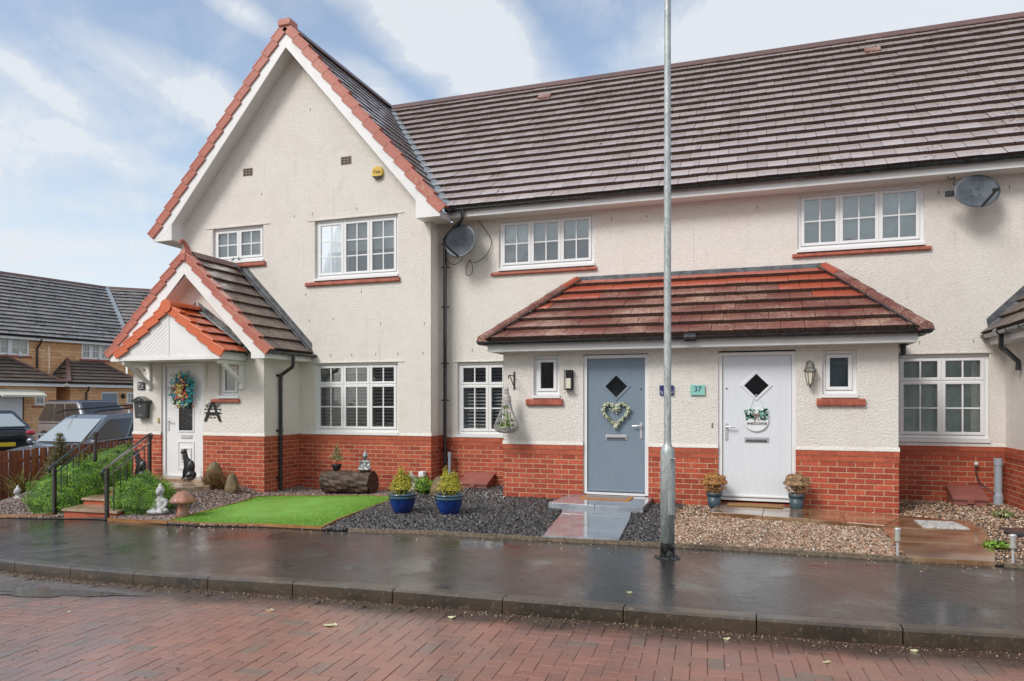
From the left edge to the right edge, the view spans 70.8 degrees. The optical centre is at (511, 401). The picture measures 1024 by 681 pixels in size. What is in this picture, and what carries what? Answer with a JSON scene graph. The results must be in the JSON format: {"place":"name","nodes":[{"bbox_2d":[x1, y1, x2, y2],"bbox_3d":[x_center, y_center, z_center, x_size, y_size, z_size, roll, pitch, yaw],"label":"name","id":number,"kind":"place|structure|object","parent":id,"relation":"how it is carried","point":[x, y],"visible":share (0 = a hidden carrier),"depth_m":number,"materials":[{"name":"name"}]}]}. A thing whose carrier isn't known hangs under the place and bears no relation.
{"place":"outdoors","nodes":[
{"label":"outdoors","id":0,"kind":"place"},
{"bbox_2d":[0,571,1023,680],"bbox_3d":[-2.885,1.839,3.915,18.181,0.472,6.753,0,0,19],"label":"road","id":1,"kind":"structure","parent":0,"point":[374,649],"depth_m":4.70,"materials":[{"name":"red brick"}]},
{"bbox_2d":[0,586,142,596],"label":"puddle","id":2,"kind":"object","parent":1,"relation":"on","point":[29,591],"visible":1,"depth_m":6.46,"materials":[{"name":"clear liquid"}]},
{"bbox_2d":[0,570,1023,664],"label":"road grit","id":3,"kind":"object","parent":1,"relation":"on","point":[582,620],"visible":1,"depth_m":5.37,"materials":[{"name":"gravel"}]},
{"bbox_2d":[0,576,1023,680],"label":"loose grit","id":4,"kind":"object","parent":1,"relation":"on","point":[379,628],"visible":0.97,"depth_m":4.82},
{"bbox_2d":[0,555,1023,653],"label":"kerb","id":5,"kind":"structure","parent":1,"relation":"on","point":[919,635],"depth_m":5.35,"materials":[{"name":"concrete"}]},
{"bbox_2d":[0,519,1023,629],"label":"pavement","id":6,"kind":"structure","parent":0,"point":[909,592],"depth_m":6.51,"materials":[{"name":"grey asphalt"}]},
{"bbox_2d":[161,526,1016,578],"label":"loose stones","id":7,"kind":"object","parent":6,"relation":"on","point":[633,545],"visible":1,"depth_m":7.32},
{"bbox_2d":[654,0,680,559],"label":"lamp post","id":8,"kind":"object","parent":6,"relation":"on","point":[667,501],"visible":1,"depth_m":6.89,"materials":[{"name":"metal"}]},
{"bbox_2d":[668,462,674,514],"bbox_3d":[1.527,0.830,6.868,0.097,0.500,0.025,0,0,-34],"label":"access door","id":9,"kind":"structure","parent":8,"relation":"in","point":[671,465],"depth_m":6.85,"materials":[{"name":"metal"}]},
{"bbox_2d":[0,0,1023,373],"label":"sky","id":10,"kind":"structure","parent":0,"point":[106,106],"materials":[{"name":"blue"}]},
{"bbox_2d":[5,463,1023,565],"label":"garden","id":11,"kind":"object","parent":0,"point":[940,517],"visible":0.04,"depth_m":9.73,"materials":[{"name":"soil"}]},
{"bbox_2d":[0,468,43,497],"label":"grass plant","id":12,"kind":"object","parent":11,"relation":"on","point":[21,486],"depth_m":13.59,"materials":[{"name":"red plant"}]},
{"bbox_2d":[34,433,75,481],"bbox_3d":[-8.719,1.189,13.904,0.867,1.183,0.846,0,0,19],"label":"conifer","id":13,"kind":"object","parent":11,"relation":"on","point":[59,447],"visible":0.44,"depth_m":13.85,"materials":[{"name":"green plant"}]},
{"bbox_2d":[48,431,98,513],"bbox_3d":[-7.125,1.129,11.746,0.058,1.223,1.619,0,0,-6],"label":"handrail","id":14,"kind":"object","parent":11,"relation":"on","point":[95,435],"visible":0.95,"depth_m":11.47,"materials":[{"name":"black metal"}]},
{"bbox_2d":[22,455,134,513],"bbox_3d":[-7.272,1.516,12.080,1.584,1.204,1.766,0,0,19],"label":"hebe shrub","id":15,"kind":"object","parent":11,"relation":"on","point":[86,480],"visible":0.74,"depth_m":11.52,"materials":[{"name":"green plant"}]},
{"bbox_2d":[79,442,132,473],"bbox_3d":[-8.353,1.476,15.281,1.764,1.174,3.503,0,0,-23],"label":"hebe shrub","id":16,"kind":"object","parent":11,"relation":"on","point":[114,452],"visible":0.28,"depth_m":14.59,"materials":[{"name":"green plant"}]},
{"bbox_2d":[61,483,170,520],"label":"brick steps","id":17,"kind":"structure","parent":11,"relation":"on","point":[92,506],"depth_m":10.71,"materials":[{"name":"orange brick"}]},
{"bbox_2d":[101,433,152,518],"bbox_3d":[-5.864,1.099,11.026,0.058,1.163,1.830,0,0,-6],"label":"handrail","id":18,"kind":"object","parent":11,"relation":"on","point":[105,474],"visible":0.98,"depth_m":10.77,"materials":[{"name":"black metal"}]},
{"bbox_2d":[107,518,167,524],"bbox_3d":[-5.220,1.685,10.019,1.103,0.099,0.036,0,0,21],"label":"timber edging","id":19,"kind":"object","parent":11,"relation":"on","point":[135,521],"visible":0.64,"depth_m":10.00,"materials":[{"name":"brown wood"}]},
{"bbox_2d":[103,470,177,515],"bbox_3d":[-5.575,1.529,10.951,1.072,1.001,0.892,0,0,19],"label":"hebe shrub","id":20,"kind":"object","parent":11,"relation":"on","point":[137,495],"visible":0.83,"depth_m":10.66,"materials":[{"name":"green plant"}]},
{"bbox_2d":[170,484,211,491],"bbox_3d":[-6.267,1.505,12.470,2.398,0.160,1.670,0,0,19],"label":"landing","id":21,"kind":"object","parent":11,"relation":"on","point":[202,487],"visible":0.12,"depth_m":12.02,"materials":[{"name":"beige stone"}]},
{"bbox_2d":[160,480,206,487],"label":"landing paving","id":22,"kind":"structure","parent":21,"relation":"on","point":[181,484],"depth_m":12.36,"materials":[{"name":"beige stone"}]},
{"bbox_2d":[133,449,146,477],"bbox_3d":[-6.816,1.146,13.203,0.285,0.555,0.197,0,0,4],"label":"cat statue","id":23,"kind":"object","parent":22,"relation":"on","point":[141,464],"visible":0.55,"depth_m":13.16,"materials":[{"name":"black plastic"}]},
{"bbox_2d":[156,475,203,481],"bbox_3d":[-6.020,1.405,13.036,1.400,0.050,0.400,0,0,19],"label":"doorstep","id":24,"kind":"object","parent":22,"relation":"on","point":[177,478],"visible":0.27,"depth_m":12.87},
{"bbox_2d":[180,448,196,478],"bbox_3d":[-5.734,1.106,12.750,0.285,0.555,0.197,0,0,4],"label":"cat statue","id":25,"kind":"object","parent":24,"relation":"on","point":[189,472],"visible":1,"depth_m":12.70,"materials":[{"name":"black ceramic"}]},
{"bbox_2d":[0,485,395,526],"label":"gravel","id":26,"kind":"structure","parent":11,"relation":"on","point":[8,503],"depth_m":11.81,"materials":[{"name":"grey gravel"}]},
{"bbox_2d":[147,483,168,514],"bbox_3d":[-5.187,1.440,10.568,0.324,0.468,0.218,0,0,11],"label":"buddha statue","id":27,"kind":"object","parent":26,"relation":"on","point":[161,504],"visible":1,"depth_m":10.55,"materials":[{"name":"white stone"}]},
{"bbox_2d":[200,468,232,489],"bbox_3d":[-5.087,1.375,12.428,0.536,0.472,0.626,0,0,19],"label":"heather plant","id":28,"kind":"object","parent":11,"relation":"on","point":[216,482],"visible":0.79,"depth_m":12.34,"materials":[{"name":"plant"}]},
{"bbox_2d":[224,472,238,493],"bbox_3d":[-4.798,1.438,12.326,0.248,0.465,0.230,0,0,19],"label":"rock","id":29,"kind":"object","parent":11,"relation":"on","point":[232,484],"visible":0.66,"depth_m":12.24,"materials":[{"name":"beige stone"}]},
{"bbox_2d":[167,495,389,530],"bbox_3d":[-3.326,1.619,10.718,2.585,0.176,3.471,0,0,9],"label":"lawn edging","id":30,"kind":"object","parent":11,"relation":"on","point":[308,527],"visible":0.43,"depth_m":9.47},
{"bbox_2d":[176,496,386,525],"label":"lawn","id":31,"kind":"structure","parent":11,"relation":"on","point":[264,507],"depth_m":10.78,"materials":[{"name":"green plant"}]},
{"bbox_2d":[169,491,195,516],"bbox_3d":[-4.712,1.466,10.300,0.368,0.368,0.362,0,0,19],"label":"mushroom ornament","id":32,"kind":"object","parent":31,"relation":"on","point":[182,499],"visible":1,"depth_m":10.23,"materials":[{"name":"ceramic"}]},
{"bbox_2d":[104,17,499,491],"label":"terraced house","id":33,"kind":"structure","parent":11,"relation":"on","point":[307,261],"depth_m":13.39,"materials":[{"name":"white paint"}]},
{"bbox_2d":[131,396,151,417],"bbox_3d":[-6.950,0.113,13.499,0.360,0.414,0.162,0,0,19],"label":"post box","id":34,"kind":"object","parent":33,"relation":"attached to","point":[142,406],"visible":1,"depth_m":13.46,"materials":[{"name":"grey metal"}]},
{"bbox_2d":[162,363,202,476],"bbox_3d":[-6.078,0.355,13.348,0.970,2.130,0.146,0,0,19],"label":"door","id":35,"kind":"structure","parent":33,"relation":"in","point":[182,428],"depth_m":13.39,"materials":[{"name":"white plastic"}]},
{"bbox_2d":[168,369,195,409],"bbox_3d":[-6.074,-0.214,13.245,0.659,0.764,0.159,0,0,19],"label":"wreath","id":36,"kind":"object","parent":35,"relation":"attached to","point":[177,387],"visible":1,"depth_m":13.20,"materials":[{"name":"multicoloured plant"}]},
{"bbox_2d":[204,402,220,420],"bbox_3d":[-5.428,0.171,13.052,0.392,0.384,0.012,0,0,19],"label":"monogram sign","id":37,"kind":"object","parent":33,"relation":"attached to","point":[210,411],"visible":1,"depth_m":13.05,"materials":[{"name":"black metal"}]},
{"bbox_2d":[210,364,239,401],"bbox_3d":[-5.139,-0.340,13.001,0.606,0.720,0.167,0,0,19],"label":"window","id":38,"kind":"structure","parent":33,"relation":"in","point":[225,393],"depth_m":12.99,"materials":[{"name":"white plastic"}]},
{"bbox_2d":[215,225,265,266],"bbox_3d":[-5.383,-3.030,14.193,1.336,0.800,0.185,0,0,19],"label":"window","id":39,"kind":"structure","parent":33,"relation":"in","point":[245,243],"depth_m":14.21,"materials":[{"name":"white plastic"}]},
{"bbox_2d":[305,214,399,286],"bbox_3d":[-2.918,-2.785,13.444,1.986,1.230,0.357,0,0,19],"label":"window","id":40,"kind":"structure","parent":33,"relation":"in","point":[355,250],"depth_m":13.40,"materials":[{"name":"white plastic"}]},
{"bbox_2d":[313,362,397,435],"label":"window","id":41,"kind":"structure","parent":33,"relation":"in","point":[369,390],"depth_m":13.44,"materials":[{"name":"white plastic"}]},
{"bbox_2d":[319,470,378,493],"bbox_3d":[-2.886,1.436,12.762,0.964,0.444,0.455,0,0,18],"label":"log","id":42,"kind":"object","parent":11,"relation":"on","point":[345,481],"visible":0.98,"depth_m":12.61,"materials":[{"name":"brown wood"}]},
{"bbox_2d":[358,450,371,471],"bbox_3d":[-2.589,1.047,12.647,0.264,0.381,0.178,0,0,9],"label":"buddha statue","id":43,"kind":"object","parent":42,"relation":"on","point":[364,464],"visible":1,"depth_m":12.64,"materials":[{"name":"grey stone"}]},
{"bbox_2d":[414,474,432,494],"bbox_3d":[-1.504,1.462,12.136,0.583,0.470,0.397,0,0,19],"label":"shrub","id":44,"kind":"object","parent":11,"relation":"on","point":[424,486],"visible":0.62,"depth_m":12.04,"materials":[{"name":"green plant"}]},
{"bbox_2d":[323,485,685,542],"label":"slate chippings","id":45,"kind":"object","parent":11,"relation":"on","point":[487,506],"visible":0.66,"depth_m":9.18,"materials":[{"name":"grey gravel"}]},
{"bbox_2d":[387,491,417,513],"bbox_3d":[-1.499,1.393,9.870,0.414,0.275,0.414,0,0,19],"label":"glazed pot","id":46,"kind":"object","parent":45,"relation":"on","point":[404,503],"visible":0.95,"depth_m":9.73,"materials":[{"name":"ceramic"}]},
{"bbox_2d":[389,466,417,494],"bbox_3d":[-1.492,1.107,9.866,0.420,0.481,0.366,0,0,19],"label":"golden conifer","id":47,"kind":"object","parent":46,"relation":"in","point":[402,484],"visible":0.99,"depth_m":9.81,"materials":[{"name":"yellow plant"}]},
{"bbox_2d":[434,492,464,514],"bbox_3d":[-0.831,1.363,9.537,0.414,0.275,0.414,0,0,19],"label":"glazed pot","id":48,"kind":"object","parent":45,"relation":"on","point":[448,504],"visible":0.9,"depth_m":9.40,"materials":[{"name":"ceramic"}]},
{"bbox_2d":[435,466,464,495],"bbox_3d":[-0.824,1.080,9.537,0.404,0.457,0.354,0,0,19],"label":"golden conifer","id":49,"kind":"object","parent":48,"relation":"in","point":[450,485],"visible":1,"depth_m":9.48,"materials":[{"name":"yellow plant"}]},
{"bbox_2d":[459,472,494,488],"bbox_3d":[-0.625,1.418,12.809,0.544,0.265,0.432,0,0,19],"label":"meter box","id":50,"kind":"object","parent":45,"relation":"on","point":[471,480],"visible":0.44,"depth_m":12.74,"materials":[{"name":"brown plastic"}]},
{"bbox_2d":[441,59,705,503],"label":"terraced house","id":51,"kind":"structure","parent":11,"relation":"on","point":[555,189],"depth_m":12.30,"materials":[{"name":"white paint"}]},
{"bbox_2d":[441,221,491,275],"bbox_3d":[-0.865,-2.772,12.821,0.962,1.003,0.504,0,0,-34],"label":"satellite dish","id":52,"kind":"object","parent":51,"relation":"attached to","point":[460,240],"visible":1,"depth_m":12.83,"materials":[{"name":"black metal"}]},
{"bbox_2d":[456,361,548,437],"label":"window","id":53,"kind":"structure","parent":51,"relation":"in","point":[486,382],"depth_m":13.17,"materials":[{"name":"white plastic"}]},
{"bbox_2d":[508,372,514,389],"bbox_3d":[-0.009,-0.320,11.020,0.024,0.280,0.282,0,0,19],"label":"wall bracket","id":54,"kind":"object","parent":51,"relation":"attached to","point":[513,381],"depth_m":11.14,"materials":[{"name":"black metal"}]},
{"bbox_2d":[494,383,518,432],"bbox_3d":[-0.082,0.106,10.930,0.392,0.757,0.392,0,0,19],"label":"hanging basket","id":55,"kind":"object","parent":54,"relation":"hanging from","point":[506,399],"visible":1,"depth_m":10.87,"materials":[{"name":"wicker"}]},
{"bbox_2d":[491,214,596,275],"bbox_3d":[0.564,-2.752,12.718,1.926,0.995,0.227,0,0,19],"label":"window","id":56,"kind":"structure","parent":51,"relation":"in","point":[562,243],"depth_m":12.72,"materials":[{"name":"white plastic"}]},
{"bbox_2d":[526,355,562,404],"bbox_3d":[0.510,-0.320,11.025,0.576,0.760,0.167,0,0,19],"label":"window","id":57,"kind":"structure","parent":51,"relation":"in","point":[540,392],"depth_m":11.01,"materials":[{"name":"white plastic"}]},
{"bbox_2d":[564,370,572,389],"bbox_3d":[0.852,-0.321,10.820,0.122,0.301,0.105,0,0,19],"label":"wall light","id":58,"kind":"object","parent":51,"relation":"attached to","point":[568,379],"visible":1,"depth_m":10.79,"materials":[{"name":"black metal"}]},
{"bbox_2d":[601,402,630,428],"bbox_3d":[1.539,0.207,10.651,0.445,0.399,0.074,0,0,19],"label":"heart wreath","id":59,"kind":"object","parent":51,"relation":"attached to","point":[616,407],"visible":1,"depth_m":10.63,"materials":[{"name":"white plant"}]},
{"bbox_2d":[587,358,644,492],"bbox_3d":[1.550,0.354,10.712,0.858,1.979,0.171,0,0,19],"label":"door","id":60,"kind":"structure","parent":51,"relation":"in","point":[616,457],"depth_m":10.70,"materials":[{"name":"blue plastic"}]},
{"bbox_2d":[549,494,608,509],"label":"paving slab","id":61,"kind":"structure","parent":11,"relation":"on","point":[571,501],"depth_m":9.93,"materials":[{"name":"grey stone"}]},
{"bbox_2d":[543,514,617,539],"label":"paving slab","id":62,"kind":"structure","parent":11,"relation":"on","point":[562,526],"depth_m":8.02,"materials":[{"name":"grey stone"}]},
{"bbox_2d":[562,514,629,539],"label":"paving slab","id":63,"kind":"structure","parent":11,"relation":"on","point":[614,527],"depth_m":8.61,"materials":[{"name":"grey stone"}]},
{"bbox_2d":[561,507,630,517],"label":"paving slab","id":64,"kind":"structure","parent":11,"relation":"on","point":[596,512],"depth_m":9.36,"materials":[{"name":"grey stone"}]},
{"bbox_2d":[595,496,651,513],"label":"paving slab","id":65,"kind":"structure","parent":11,"relation":"on","point":[637,504],"depth_m":9.73,"materials":[{"name":"grey stone"}]},
{"bbox_2d":[579,495,633,500],"bbox_3d":[1.359,1.385,10.354,0.720,0.017,0.360,0,0,19],"label":"doormat","id":66,"kind":"object","parent":65,"relation":"on","point":[619,498],"visible":1,"depth_m":10.31,"materials":[{"name":"beige fabric"}]},
{"bbox_2d":[348,528,912,560],"bbox_3d":[0.900,1.527,7.643,5.986,0.122,0.159,0,0,17],"label":"garden edging","id":67,"kind":"object","parent":11,"relation":"on","point":[762,549],"visible":0.65,"depth_m":7.49,"materials":[{"name":"concrete"}]},
{"bbox_2d":[708,503,764,519],"bbox_3d":[3.004,1.469,9.599,0.700,0.082,1.010,0,0,19],"label":"flagstone","id":68,"kind":"object","parent":11,"relation":"on","point":[723,509],"visible":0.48,"depth_m":9.33,"materials":[{"name":"stone"}]},
{"bbox_2d":[706,491,721,506],"bbox_3d":[2.804,1.357,9.989,0.214,0.205,0.214,0,0,19],"label":"plastic pot","id":69,"kind":"object","parent":68,"relation":"on","point":[714,499],"visible":0.88,"depth_m":9.91,"materials":[{"name":"blue plastic"}]},
{"bbox_2d":[701,471,727,493],"bbox_3d":[2.808,1.136,9.995,0.371,0.353,0.363,0,0,19],"label":"ball plant","id":70,"kind":"object","parent":69,"relation":"in","point":[714,481],"visible":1,"depth_m":9.90,"materials":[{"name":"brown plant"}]},
{"bbox_2d":[727,502,782,507],"bbox_3d":[3.317,1.420,9.836,0.720,0.014,0.260,0,0,19],"label":"doormat","id":71,"kind":"object","parent":68,"relation":"on","point":[755,505],"visible":1,"depth_m":9.77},
{"bbox_2d":[763,506,808,522],"bbox_3d":[3.550,1.470,9.366,0.555,0.080,1.099,0,0,19],"label":"flagstone","id":72,"kind":"object","parent":11,"relation":"on","point":[786,513],"visible":0.69,"depth_m":9.10,"materials":[{"name":"stone"}]},
{"bbox_2d":[788,492,804,508],"bbox_3d":[3.806,1.333,9.627,0.214,0.205,0.214,0,0,19],"label":"plastic pot","id":73,"kind":"object","parent":72,"relation":"on","point":[796,501],"visible":0.94,"depth_m":9.55,"materials":[{"name":"blue plastic"}]},
{"bbox_2d":[783,472,811,495],"bbox_3d":[3.811,1.109,9.632,0.371,0.345,0.360,0,0,19],"label":"ball plant","id":74,"kind":"object","parent":73,"relation":"in","point":[797,482],"visible":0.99,"depth_m":9.54,"materials":[{"name":"brown plant"}]},
{"bbox_2d":[806,507,845,525],"bbox_3d":[3.987,1.473,9.174,0.425,0.074,1.139,0,0,19],"label":"flagstone","id":75,"kind":"object","parent":11,"relation":"on","point":[821,516],"visible":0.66,"depth_m":8.97,"materials":[{"name":"stone"}]},
{"bbox_2d":[659,499,1023,564],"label":"gravel","id":76,"kind":"structure","parent":11,"relation":"on","point":[961,511],"depth_m":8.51,"materials":[{"name":"beige gravel"}]},
{"bbox_2d":[1000,527,1023,536],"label":"drain cover","id":77,"kind":"object","parent":76,"relation":"on","point":[1018,532],"visible":0.91,"depth_m":8.04,"materials":[{"name":"grey"}]},
{"bbox_2d":[681,20,1023,513],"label":"terraced house","id":78,"kind":"structure","parent":11,"relation":"on","point":[858,259],"depth_m":10.70,"materials":[{"name":"white paint"}]},
{"bbox_2d":[690,385,704,394],"bbox_3d":[2.643,-0.160,10.247,0.200,0.150,0.035,0,0,19],"label":"number plaque","id":79,"kind":"object","parent":78,"relation":"attached to","point":[697,389],"visible":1,"depth_m":10.24,"materials":[{"name":"green glass"}]},
{"bbox_2d":[744,394,768,431],"bbox_3d":[3.403,0.160,10.033,0.339,0.524,0.038,0,0,19],"label":"welcome sign","id":80,"kind":"object","parent":78,"relation":"attached to","point":[756,419],"visible":1,"depth_m":10.04,"materials":[{"name":"white paint"}]},
{"bbox_2d":[722,355,790,498],"bbox_3d":[3.419,0.354,10.075,0.908,1.979,0.171,0,0,19],"label":"door","id":81,"kind":"structure","parent":78,"relation":"in","point":[757,464],"depth_m":10.06,"materials":[{"name":"white plastic"}]},
{"bbox_2d":[803,360,816,387],"bbox_3d":[4.018,-0.367,9.709,0.176,0.375,0.164,0,0,19],"label":"wall light","id":82,"kind":"object","parent":78,"relation":"attached to","point":[809,370],"visible":1,"depth_m":9.67,"materials":[{"name":"silver metal"}]},
{"bbox_2d":[816,350,865,405],"bbox_3d":[4.432,-0.315,9.730,0.596,0.750,0.242,0,0,19],"label":"window","id":83,"kind":"structure","parent":78,"relation":"in","point":[838,366],"depth_m":9.72,"materials":[{"name":"white plastic"}]},
{"bbox_2d":[792,184,931,257],"bbox_3d":[5.360,-2.758,11.136,1.926,1.005,0.322,0,0,19],"label":"window","id":84,"kind":"structure","parent":78,"relation":"in","point":[890,219],"depth_m":11.09,"materials":[{"name":"white plastic"}]},
{"bbox_2d":[899,353,990,442],"bbox_3d":[6.135,-0.048,10.822,1.784,1.305,0.180,0,0,19],"label":"window","id":85,"kind":"structure","parent":78,"relation":"in","point":[943,397],"depth_m":10.73,"materials":[{"name":"white plastic"}]},
{"bbox_2d":[945,175,1000,206],"bbox_3d":[6.657,-3.011,10.255,0.568,0.522,0.730,0,0,-34],"label":"satellite dish","id":86,"kind":"object","parent":78,"relation":"attached to","point":[977,190],"visible":1,"depth_m":10.30,"materials":[{"name":"black metal"}]},
{"bbox_2d":[840,510,902,528],"bbox_3d":[4.353,1.475,8.913,0.747,0.070,0.984,0,0,36],"label":"flagstone","id":87,"kind":"object","parent":11,"relation":"on","point":[866,519],"visible":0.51,"depth_m":8.85,"materials":[{"name":"stone"}]},
{"bbox_2d":[885,516,985,532],"bbox_3d":[4.940,1.477,8.575,1.014,0.066,0.979,0,0,19],"label":"flagstone","id":88,"kind":"object","parent":11,"relation":"on","point":[906,522],"visible":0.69,"depth_m":8.44,"materials":[{"name":"stone"}]},
{"bbox_2d":[914,520,968,528],"bbox_3d":[5.014,1.438,8.413,0.470,0.013,0.520,0,0,19],"label":"inspection cover","id":89,"kind":"object","parent":88,"relation":"on","point":[938,524],"visible":1,"depth_m":8.36,"materials":[{"name":"grey metal"}]},
{"bbox_2d":[881,527,990,544],"bbox_3d":[4.627,1.481,7.774,1.050,0.058,0.900,0,0,19],"label":"flagstone","id":90,"kind":"object","parent":11,"relation":"on","point":[944,537],"visible":0.59,"depth_m":7.73,"materials":[{"name":"stone"}]},
{"bbox_2d":[894,541,995,565],"bbox_3d":[4.297,1.484,7.009,0.937,0.052,0.840,0,0,19],"label":"flagstone","id":91,"kind":"object","parent":11,"relation":"on","point":[981,555],"visible":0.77,"depth_m":6.90,"materials":[{"name":"stone"}]},
{"bbox_2d":[946,484,988,506],"bbox_3d":[6.550,1.358,10.366,0.444,0.265,0.432,0,0,19],"label":"meter box","id":92,"kind":"object","parent":11,"relation":"on","point":[967,495],"visible":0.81,"depth_m":10.29,"materials":[{"name":"brown plastic"}]},
{"bbox_2d":[967,11,1023,510],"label":"terraced house","id":93,"kind":"structure","parent":11,"relation":"on","point":[1000,39],"depth_m":10.35,"materials":[{"name":"brown tile"}]},
{"bbox_2d":[981,540,1009,550],"bbox_3d":[4.877,1.441,7.229,0.282,0.109,0.197,0,0,19],"label":"weed","id":94,"kind":"object","parent":11,"relation":"on","point":[997,543],"visible":0.93,"depth_m":7.20,"materials":[{"name":"green plant"}]},
{"bbox_2d":[993,458,1003,504],"bbox_3d":[6.985,1.150,10.341,0.124,0.660,0.124,0,0,19],"label":"drain pipe","id":95,"kind":"object","parent":11,"relation":"on","point":[998,497],"visible":0.99,"depth_m":10.30,"materials":[{"name":"grey plastic"}]},
{"bbox_2d":[991,510,1015,518],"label":"weed","id":96,"kind":"object","parent":11,"relation":"on","point":[1003,513],"visible":0.98,"depth_m":9.16,"materials":[{"name":"yellow"}]},
{"bbox_2d":[1009,534,1016,562],"bbox_3d":[4.551,1.349,6.542,0.058,0.282,0.057,0,0,19],"label":"solar light","id":97,"kind":"object","parent":11,"relation":"on","point":[1012,545],"visible":1,"depth_m":6.53,"materials":[{"name":"grey metal"}]},
{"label":"driveway","id":98,"kind":"structure","parent":0,"visible":0},
{"bbox_2d":[0,410,35,450],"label":"parked car","id":99,"kind":"object","parent":98,"relation":"on","point":[16,431],"visible":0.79,"depth_m":21.62,"materials":[{"name":"black paint"}]},
{"bbox_2d":[0,271,66,440],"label":"brick house","id":100,"kind":"structure","parent":98,"relation":"on","point":[25,332],"depth_m":32.41,"materials":[{"name":"brown brick"}]},
{"bbox_2d":[0,395,22,418],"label":"door","id":101,"kind":"structure","parent":100,"relation":"in","point":[15,404],"depth_m":31.09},
{"bbox_2d":[0,338,31,357],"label":"window","id":102,"kind":"structure","parent":100,"relation":"in","point":[11,347],"depth_m":32.47,"materials":[{"name":"white plastic"}]},
{"bbox_2d":[0,388,46,396],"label":"door awning","id":103,"kind":"object","parent":100,"relation":"attached to","point":[7,392],"depth_m":30.77,"materials":[{"name":"beige fabric"}]},
{"bbox_2d":[0,440,132,498],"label":"timber fence","id":104,"kind":"object","parent":98,"relation":"on","point":[30,459],"visible":0.26,"depth_m":14.45,"materials":[{"name":"brown wood"}]},
{"bbox_2d":[5,272,132,409],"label":"brick house","id":105,"kind":"structure","parent":98,"relation":"on","point":[80,322],"depth_m":35.46,"materials":[{"name":"brown brick"}]},
{"bbox_2d":[80,344,109,361],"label":"window","id":106,"kind":"structure","parent":105,"relation":"in","point":[89,352],"depth_m":35.69,"materials":[{"name":"white plastic"}]},
{"bbox_2d":[6,404,132,481],"bbox_3d":[-10.678,1.116,18.439,2.280,1.870,4.724,0,3,19],"label":"parked car","id":107,"kind":"object","parent":98,"relation":"on","point":[110,425],"visible":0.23,"depth_m":17.92,"materials":[{"name":"grey paint"}]},
{"bbox_2d":[37,400,123,438],"bbox_3d":[-15.186,0.912,26.195,4.624,1.915,2.420,0,0,31],"label":"parked car","id":108,"kind":"object","parent":98,"relation":"on","point":[49,419],"visible":0.17,"depth_m":25.96,"materials":[{"name":"silver metal"}]},
{"bbox_2d":[105,286,150,375],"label":"brick house","id":109,"kind":"structure","parent":98,"relation":"on","point":[126,301],"depth_m":39.71,"materials":[{"name":"grey tile"}]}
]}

